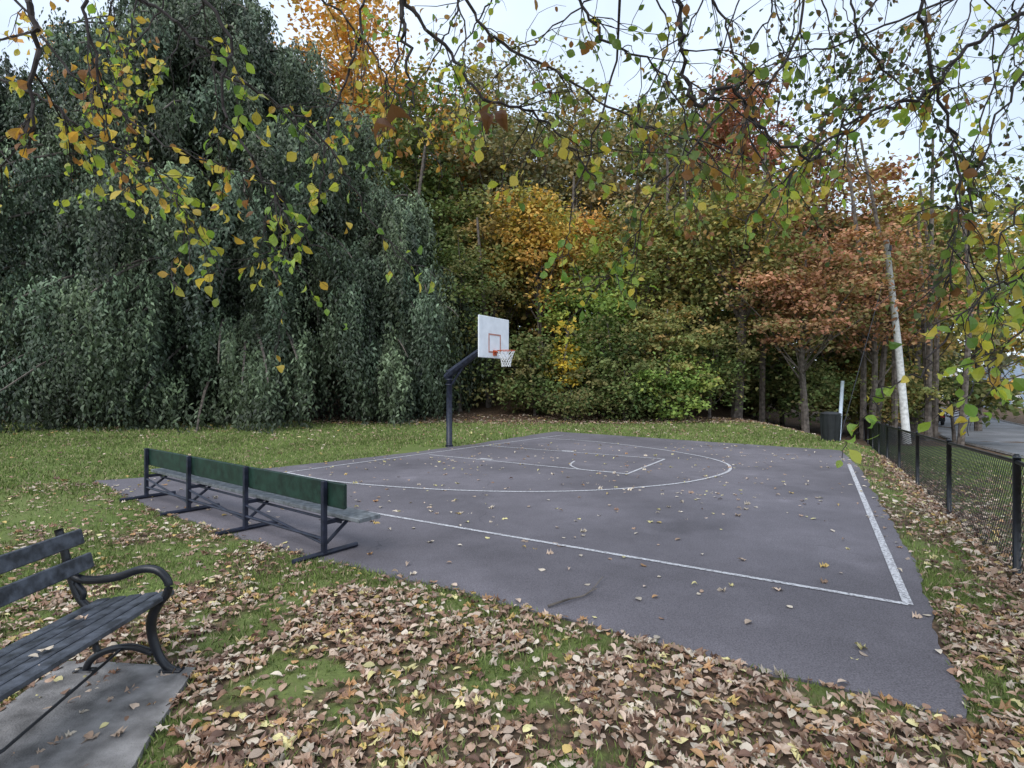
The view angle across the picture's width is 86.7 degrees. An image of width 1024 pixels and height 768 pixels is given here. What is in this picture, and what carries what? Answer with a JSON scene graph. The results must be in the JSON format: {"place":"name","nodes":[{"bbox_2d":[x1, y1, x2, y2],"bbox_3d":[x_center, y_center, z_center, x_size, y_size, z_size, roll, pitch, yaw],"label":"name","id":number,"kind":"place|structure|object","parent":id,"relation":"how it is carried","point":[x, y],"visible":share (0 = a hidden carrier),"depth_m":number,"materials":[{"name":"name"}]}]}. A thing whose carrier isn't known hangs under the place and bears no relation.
{"place":"outdoors","nodes":[
{"label":"outdoors","id":0,"kind":"place"},
{"bbox_2d":[0,380,1023,767],"bbox_3d":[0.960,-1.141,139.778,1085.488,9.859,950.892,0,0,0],"label":"ground","id":1,"kind":"structure","parent":0,"point":[294,682],"depth_m":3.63,"materials":[{"name":"green plant"}]},
{"bbox_2d":[0,48,85,419],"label":"weeping hemlock tree","id":2,"kind":"object","parent":1,"relation":"on","point":[5,103],"visible":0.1,"depth_m":25.31,"materials":[{"name":"green plant"}]},
{"bbox_2d":[0,661,195,767],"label":"concrete pad","id":3,"kind":"object","parent":1,"relation":"on","point":[23,711],"visible":0.78,"depth_m":2.80,"materials":[{"name":"grey concrete"}]},
{"bbox_2d":[0,528,184,753],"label":"park bench","id":4,"kind":"object","parent":3,"relation":"on","point":[68,636],"visible":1,"depth_m":2.99,"materials":[{"name":"black paint"}]},
{"bbox_2d":[0,0,465,434],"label":"weeping hemlock tree","id":5,"kind":"object","parent":1,"relation":"on","point":[133,337],"visible":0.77,"depth_m":21.83,"materials":[{"name":"green plant"}]},
{"bbox_2d":[270,0,442,241],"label":"orange maple tree","id":6,"kind":"object","parent":1,"relation":"on","point":[343,36],"visible":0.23,"depth_m":35.72,"materials":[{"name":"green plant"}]},
{"bbox_2d":[294,173,503,426],"bbox_3d":[-5.794,-4.012,25.949,10.090,11.915,8.708,0,0,8],"label":"weeping hemlock tree","id":7,"kind":"object","parent":1,"relation":"on","point":[403,369],"visible":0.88,"depth_m":23.67,"materials":[{"name":"green plant"}]},
{"bbox_2d":[325,41,508,312],"bbox_3d":[-5.052,-9.151,32.895,12.499,20.465,11.550,0,0,0],"label":"oak tree","id":8,"kind":"object","parent":1,"relation":"on","point":[429,180],"visible":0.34,"depth_m":31.67,"materials":[{"name":"green plant"}]},
{"bbox_2d":[387,87,518,244],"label":"orange maple tree","id":9,"kind":"object","parent":1,"relation":"on","point":[453,152],"visible":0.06,"depth_m":38.12,"materials":[{"name":"green plant"}]},
{"bbox_2d":[421,194,494,400],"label":"hornbeam tree","id":10,"kind":"object","parent":1,"relation":"on","point":[440,231],"visible":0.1,"depth_m":29.86,"materials":[{"name":"green plant"}]},
{"bbox_2d":[425,224,524,416],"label":"hornbeam tree","id":11,"kind":"object","parent":1,"relation":"on","point":[464,268],"visible":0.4,"depth_m":27.19,"materials":[{"name":"green plant"}]},
{"bbox_2d":[443,315,514,446],"bbox_3d":[-0.914,0.045,14.502,2.005,3.610,1.548,0,0,0],"label":"basketball hoop","id":12,"kind":"object","parent":1,"relation":"on","point":[493,337],"visible":0.99,"depth_m":14.54,"materials":[{"name":"paint"}]},
{"bbox_2d":[442,184,536,363],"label":"golden birch tree","id":13,"kind":"object","parent":1,"relation":"on","point":[505,314],"visible":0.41,"depth_m":30.27,"materials":[{"name":"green plant"}]},
{"bbox_2d":[0,413,1023,767],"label":"fallen leaves","id":14,"kind":"object","parent":1,"relation":"on","point":[784,745],"visible":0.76,"depth_m":3.17,"materials":[{"name":"brown plant"}]},
{"bbox_2d":[0,0,1023,467],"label":"overhanging beech tree","id":15,"kind":"object","parent":1,"relation":"on","point":[964,170],"visible":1,"depth_m":3.34,"materials":[{"name":"green plant"}]},
{"bbox_2d":[8,10,1023,445],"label":"distant woodland","id":16,"kind":"object","parent":1,"relation":"on","point":[980,392],"visible":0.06,"depth_m":31.88,"materials":[{"name":"green plant"}]},
{"bbox_2d":[420,29,619,390],"bbox_3d":[-0.792,-10.677,35.485,13.528,22.742,13.360,0,0,-31],"label":"oak tree","id":17,"kind":"object","parent":1,"relation":"on","point":[506,141],"visible":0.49,"depth_m":33.85,"materials":[{"name":"green plant"}]},
{"bbox_2d":[95,431,969,718],"bbox_3d":[1.413,1.768,11.206,12.066,0.060,13.777,0,0,39],"label":"basketball court","id":18,"kind":"object","parent":1,"relation":"on","point":[815,635],"visible":0.79,"depth_m":5.98,"materials":[{"name":"asphalt"}]},
{"bbox_2d":[119,448,380,563],"bbox_3d":[-3.635,1.357,6.830,5.197,0.758,0.740,0,0,37],"label":"players bench","id":19,"kind":"object","parent":18,"relation":"on","point":[324,498],"visible":1,"depth_m":6.41,"materials":[{"name":"paint"}]},
{"bbox_2d":[547,576,602,606],"bbox_3d":[0.590,1.703,4.444,0.149,0.052,0.782,0,0,42],"label":"fallen stick","id":20,"kind":"object","parent":18,"relation":"on","point":[564,600],"visible":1,"depth_m":4.34,"materials":[{"name":"wood"}]},
{"bbox_2d":[283,435,912,604],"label":"court line markings","id":21,"kind":"object","parent":18,"relation":"on","point":[899,584],"visible":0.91,"depth_m":6.20,"materials":[{"name":"white paint"}]},
{"bbox_2d":[484,325,591,420],"bbox_3d":[1.225,-0.476,26.883,5.891,4.725,4.178,0,0,0],"label":"spicebush shrub","id":22,"kind":"object","parent":1,"relation":"on","point":[515,388],"visible":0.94,"depth_m":26.33,"materials":[{"name":"green plant"}]},
{"bbox_2d":[469,180,628,398],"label":"golden birch tree","id":23,"kind":"object","parent":1,"relation":"on","point":[543,231],"visible":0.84,"depth_m":29.12,"materials":[{"name":"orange plant"}]},
{"bbox_2d":[523,321,596,396],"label":"yellow shrub","id":24,"kind":"object","parent":1,"relation":"on","point":[565,350],"visible":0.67,"depth_m":26.49,"materials":[{"name":"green plant"}]},
{"bbox_2d":[534,384,609,422],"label":"spicebush shrub","id":25,"kind":"object","parent":1,"relation":"on","point":[566,404],"visible":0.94,"depth_m":24.65,"materials":[{"name":"green plant"}]},
{"bbox_2d":[489,58,657,315],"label":"oak tree","id":26,"kind":"object","parent":1,"relation":"on","point":[591,127],"visible":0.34,"depth_m":36.47,"materials":[{"name":"green plant"}]},
{"bbox_2d":[532,197,650,384],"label":"golden birch tree","id":27,"kind":"object","parent":1,"relation":"on","point":[587,218],"visible":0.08,"depth_m":32.09,"materials":[{"name":"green plant"}]},
{"bbox_2d":[527,223,669,409],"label":"hornbeam tree","id":28,"kind":"object","parent":1,"relation":"on","point":[603,303],"visible":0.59,"depth_m":27.67,"materials":[{"name":"green plant"}]},
{"bbox_2d":[553,313,666,419],"bbox_3d":[4.582,-0.732,26.099,5.310,5.856,5.894,0,0,0],"label":"spicebush shrub","id":29,"kind":"object","parent":1,"relation":"on","point":[604,365],"visible":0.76,"depth_m":25.54,"materials":[{"name":"green plant"}]},
{"bbox_2d":[579,362,683,423],"bbox_3d":[5.542,0.459,25.314,5.068,3.325,5.304,0,0,0],"label":"spicebush shrub","id":30,"kind":"object","parent":1,"relation":"on","point":[629,396],"visible":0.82,"depth_m":24.68,"materials":[{"name":"green plant"}]},
{"bbox_2d":[557,192,721,368],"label":"hornbeam tree","id":31,"kind":"object","parent":1,"relation":"on","point":[653,248],"visible":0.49,"depth_m":28.62,"materials":[{"name":"green plant"}]},
{"bbox_2d":[559,87,759,362],"bbox_3d":[9.643,-9.489,35.783,12.439,20.414,15.002,0,0,34],"label":"ash tree","id":32,"kind":"object","parent":1,"relation":"on","point":[657,176],"visible":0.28,"depth_m":34.85,"materials":[{"name":"green plant"}]},
{"bbox_2d":[608,304,742,418],"bbox_3d":[7.602,-0.994,26.828,6.687,5.978,6.451,0,0,0],"label":"spicebush shrub","id":33,"kind":"object","parent":1,"relation":"on","point":[665,328],"visible":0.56,"depth_m":25.71,"materials":[{"name":"green plant"}]},
{"bbox_2d":[616,346,743,423],"bbox_3d":[7.710,0.168,25.419,5.952,3.794,5.557,0,0,0],"label":"spicebush shrub","id":34,"kind":"object","parent":1,"relation":"on","point":[674,384],"visible":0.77,"depth_m":24.62,"materials":[{"name":"green plant"}]},
{"bbox_2d":[625,194,759,403],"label":"hornbeam tree","id":35,"kind":"object","parent":1,"relation":"on","point":[683,247],"visible":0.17,"depth_m":30.59,"materials":[{"name":"green plant"}]},
{"bbox_2d":[667,316,779,417],"bbox_3d":[10.043,-0.838,27.263,5.438,5.711,6.330,0,0,42],"label":"spicebush shrub","id":36,"kind":"object","parent":1,"relation":"on","point":[714,349],"visible":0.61,"depth_m":26.32,"materials":[{"name":"green plant"}]},
{"bbox_2d":[634,145,843,418],"bbox_3d":[11.502,-5.055,28.118,9.932,14.343,10.508,0,0,34],"label":"oak tree","id":37,"kind":"object","parent":1,"relation":"on","point":[731,237],"visible":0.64,"depth_m":27.22,"materials":[{"name":"green plant"}]},
{"bbox_2d":[673,49,818,316],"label":"red maple tree","id":38,"kind":"object","parent":1,"relation":"on","point":[724,129],"visible":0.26,"depth_m":38.36,"materials":[{"name":"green plant"}]},
{"bbox_2d":[696,222,925,432],"bbox_3d":[14.304,-2.212,25.996,9.653,9.781,10.422,0,0,31],"label":"red dogwood tree","id":39,"kind":"object","parent":1,"relation":"on","point":[799,307],"visible":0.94,"depth_m":24.98,"materials":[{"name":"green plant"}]},
{"bbox_2d":[744,350,879,425],"bbox_3d":[15.309,0.585,28.325,5.810,4.601,7.157,0,0,0],"label":"spicebush shrub","id":40,"kind":"object","parent":1,"relation":"on","point":[821,379],"visible":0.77,"depth_m":27.84,"materials":[{"name":"green plant"}]},
{"bbox_2d":[819,411,841,441],"bbox_3d":[9.749,1.300,16.600,0.612,0.900,0.613,0,0,0],"label":"trash can","id":41,"kind":"object","parent":1,"relation":"on","point":[830,425],"visible":0.98,"depth_m":16.40,"materials":[{"name":"plastic"}]},
{"bbox_2d":[712,127,964,411],"bbox_3d":[19.599,-6.177,33.758,13.494,19.078,12.106,0,0,-36],"label":"red maple tree","id":42,"kind":"object","parent":1,"relation":"on","point":[863,219],"visible":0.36,"depth_m":31.67,"materials":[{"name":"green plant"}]},
{"bbox_2d":[839,240,910,443],"bbox_3d":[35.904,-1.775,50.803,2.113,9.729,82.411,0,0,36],"label":"utility pole","id":43,"kind":"object","parent":1,"relation":"on","point":[903,406],"visible":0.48,"depth_m":24.88,"materials":[{"name":"grey wood"}]},
{"bbox_2d":[815,350,956,428],"bbox_3d":[20.213,0.612,29.677,6.475,5.397,7.196,0,0,44],"label":"spicebush shrub","id":44,"kind":"object","parent":1,"relation":"on","point":[911,404],"visible":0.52,"depth_m":28.96,"materials":[{"name":"green plant"}]},
{"bbox_2d":[796,220,992,415],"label":"red dogwood tree","id":45,"kind":"object","parent":1,"relation":"on","point":[911,281],"visible":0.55,"depth_m":26.86,"materials":[{"name":"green plant"}]},
{"bbox_2d":[821,194,1023,365],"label":"ash tree","id":46,"kind":"object","parent":1,"relation":"on","point":[983,318],"visible":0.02,"depth_m":40.27,"materials":[{"name":"green plant"}]},
{"bbox_2d":[841,181,1011,436],"bbox_3d":[24.943,-4.325,32.860,9.529,15.678,10.336,0,0,0],"label":"ash tree","id":47,"kind":"object","parent":1,"relation":"on","point":[948,342],"visible":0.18,"depth_m":31.88,"materials":[{"name":"green plant"}]},
{"bbox_2d":[863,418,1023,582],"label":"chain link fence","id":48,"kind":"object","parent":1,"relation":"on","point":[879,441],"visible":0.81,"depth_m":6.97,"materials":[{"name":"black metal"}]},
{"bbox_2d":[938,407,1023,458],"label":"kerb","id":49,"kind":"structure","parent":1,"relation":"on","point":[992,449],"depth_m":28.81,"materials":[{"name":"concrete"}]},
{"bbox_2d":[960,309,1023,409],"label":"roadside maple tree","id":50,"kind":"object","parent":1,"relation":"on","point":[1016,348],"visible":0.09,"depth_m":78.81,"materials":[{"name":"green plant"}]},
{"bbox_2d":[961,152,1023,372],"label":"roadside maple tree","id":51,"kind":"object","parent":1,"relation":"on","point":[1017,232],"visible":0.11,"depth_m":48.66,"materials":[{"name":"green plant"}]},
{"bbox_2d":[0,0,1023,371],"label":"sky","id":52,"kind":"structure","parent":0,"point":[513,20],"materials":[{"name":"white"}]},
{"bbox_2d":[938,408,1023,455],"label":"road","id":53,"kind":"structure","parent":0,"point":[1001,435],"depth_m":40.37,"materials":[{"name":"grey asphalt"}]},
{"bbox_2d":[938,409,944,424],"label":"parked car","id":54,"kind":"object","parent":53,"relation":"on","point":[942,421],"visible":0.23,"depth_m":49.27,"materials":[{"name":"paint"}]},
{"bbox_2d":[972,357,1023,406],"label":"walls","id":55,"kind":"structure","parent":0,"point":[1017,371],"depth_m":85.70,"materials":[{"name":"white"}]}
]}

